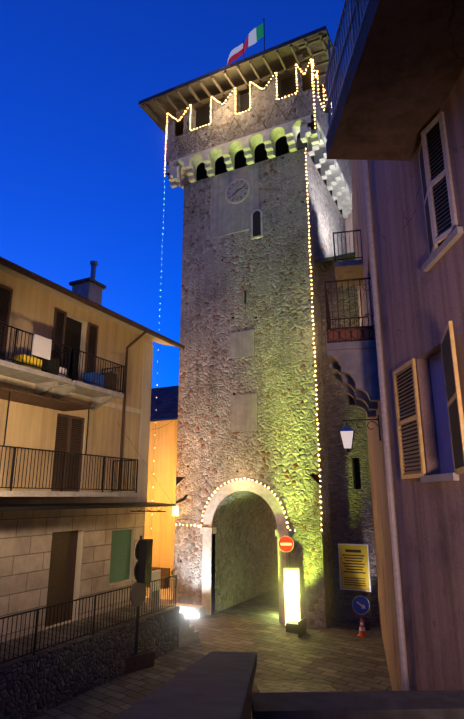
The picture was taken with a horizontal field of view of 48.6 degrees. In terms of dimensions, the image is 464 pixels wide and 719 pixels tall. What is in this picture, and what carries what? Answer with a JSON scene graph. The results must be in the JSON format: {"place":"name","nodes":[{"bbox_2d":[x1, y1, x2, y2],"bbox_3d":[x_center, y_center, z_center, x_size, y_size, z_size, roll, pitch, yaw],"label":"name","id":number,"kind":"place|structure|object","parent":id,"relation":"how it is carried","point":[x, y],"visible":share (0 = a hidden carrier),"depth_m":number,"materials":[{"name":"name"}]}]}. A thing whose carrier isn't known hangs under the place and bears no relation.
{"place":"outdoors","nodes":[
{"label":"outdoors","id":0,"kind":"place"},
{"bbox_2d":[143,385,178,604],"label":"alley building","id":1,"kind":"structure","parent":0,"point":[162,460],"depth_m":26.44,"materials":[{"name":"paint"}]},
{"bbox_2d":[0,0,349,419],"label":"sky","id":2,"kind":"structure","parent":0,"point":[82,167],"materials":[{"name":"blue"}]},
{"bbox_2d":[31,588,391,718],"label":"ground","id":3,"kind":"structure","parent":0,"point":[339,656],"depth_m":15.31,"materials":[{"name":"grey stone"}]},
{"bbox_2d":[0,256,198,718],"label":"building","id":4,"kind":"structure","parent":3,"relation":"on","point":[76,362],"depth_m":14.47,"materials":[{"name":"beige paint"}]},
{"bbox_2d":[125,649,154,673],"bbox_3d":[-2.834,8.345,14.157,1.400,0.390,0.400,13,-20,-41],"label":"planter","id":5,"kind":"object","parent":3,"relation":"on","point":[143,659],"visible":0.4,"depth_m":14.19,"materials":[{"name":"brown wood"}]},
{"bbox_2d":[130,536,152,653],"bbox_3d":[-2.559,6.825,14.492,0.345,3.500,0.680,-7,-17,25],"label":"traffic light pole","id":6,"kind":"object","parent":3,"relation":"on","point":[143,565],"visible":0.94,"depth_m":14.61,"materials":[{"name":"black metal"}]},
{"bbox_2d":[170,603,306,637],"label":"floodlights","id":7,"kind":"object","parent":3,"relation":"on","point":[198,611],"visible":0.83,"depth_m":20.18,"materials":[{"name":"metal"}]},
{"bbox_2d":[166,59,351,627],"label":"tower","id":8,"kind":"structure","parent":3,"relation":"on","point":[247,397],"depth_m":23.21,"materials":[{"name":"stone"}]},
{"bbox_2d":[102,283,367,502],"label":"cables","id":9,"kind":"object","parent":8,"relation":"attached to","point":[172,420],"visible":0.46,"depth_m":17.05,"materials":[{"name":"black paint"}]},
{"bbox_2d":[138,26,343,133],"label":"tower roof","id":10,"kind":"structure","parent":8,"relation":"attached to","point":[259,69],"depth_m":25.64,"materials":[{"name":"brown wood"}]},
{"bbox_2d":[151,59,331,530],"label":"string lights","id":11,"kind":"object","parent":8,"relation":"attached to","point":[316,75],"visible":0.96,"depth_m":23.98,"materials":[{"name":"white"}]},
{"bbox_2d":[227,18,265,93],"bbox_3d":[0.833,-16.251,29.387,2.500,6.850,0.350,-7,-17,25],"label":"flag","id":12,"kind":"object","parent":8,"relation":"on","point":[256,34],"visible":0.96,"depth_m":29.76,"materials":[{"name":"multicoloured fabric"}]},
{"bbox_2d":[278,534,293,566],"bbox_3d":[2.076,8.300,19.415,0.600,3.200,0.103,-2,-15,6],"label":"no entry sign","id":13,"kind":"object","parent":3,"relation":"on","point":[286,543],"visible":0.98,"depth_m":19.68,"materials":[{"name":"red metal"}]},
{"bbox_2d":[113,651,463,718],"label":"parapet","id":14,"kind":"structure","parent":3,"relation":"on","point":[214,685],"depth_m":4.06,"materials":[{"name":"stone"}]},
{"bbox_2d":[283,567,300,627],"bbox_3d":[2.230,8.785,19.004,0.600,2.050,0.164,-2,-15,9],"label":"illuminated sign","id":15,"kind":"object","parent":3,"relation":"on","point":[292,602],"visible":0.8,"depth_m":18.95,"materials":[{"name":"white plastic"}]},
{"bbox_2d":[338,543,371,626],"bbox_3d":[4.648,8.466,19.360,1.160,2.850,0.093,-7,-17,25],"label":"information sign","id":16,"kind":"object","parent":3,"relation":"on","point":[354,570],"visible":1,"depth_m":19.46,"materials":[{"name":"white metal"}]},
{"bbox_2d":[352,596,369,629],"bbox_3d":[4.690,9.167,18.655,0.620,1.130,0.328,-2,-15,9],"label":"blue arrow sign","id":17,"kind":"object","parent":3,"relation":"on","point":[361,605],"visible":0.98,"depth_m":18.56,"materials":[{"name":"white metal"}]},
{"bbox_2d":[357,619,367,637],"bbox_3d":[4.469,9.202,17.626,0.320,0.530,0.320,-7,-17,25],"label":"traffic cone","id":18,"kind":"object","parent":3,"relation":"on","point":[362,632],"visible":1,"depth_m":17.53,"materials":[{"name":"orange plastic"}]},
{"bbox_2d":[323,0,463,690],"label":"building","id":19,"kind":"structure","parent":3,"relation":"on","point":[395,134],"depth_m":7.07,"materials":[{"name":"pink paint"}]},
{"bbox_2d":[338,415,380,451],"bbox_3d":[2.751,1.608,11.094,0.875,0.780,0.350,-3,-15,13],"label":"wall lantern","id":20,"kind":"object","parent":19,"relation":"attached to","point":[346,432],"depth_m":11.03,"materials":[{"name":"white glass"}]},
{"bbox_2d":[314,209,379,624],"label":"building","id":21,"kind":"structure","parent":0,"point":[350,500],"depth_m":20.95,"materials":[{"name":"stone"}]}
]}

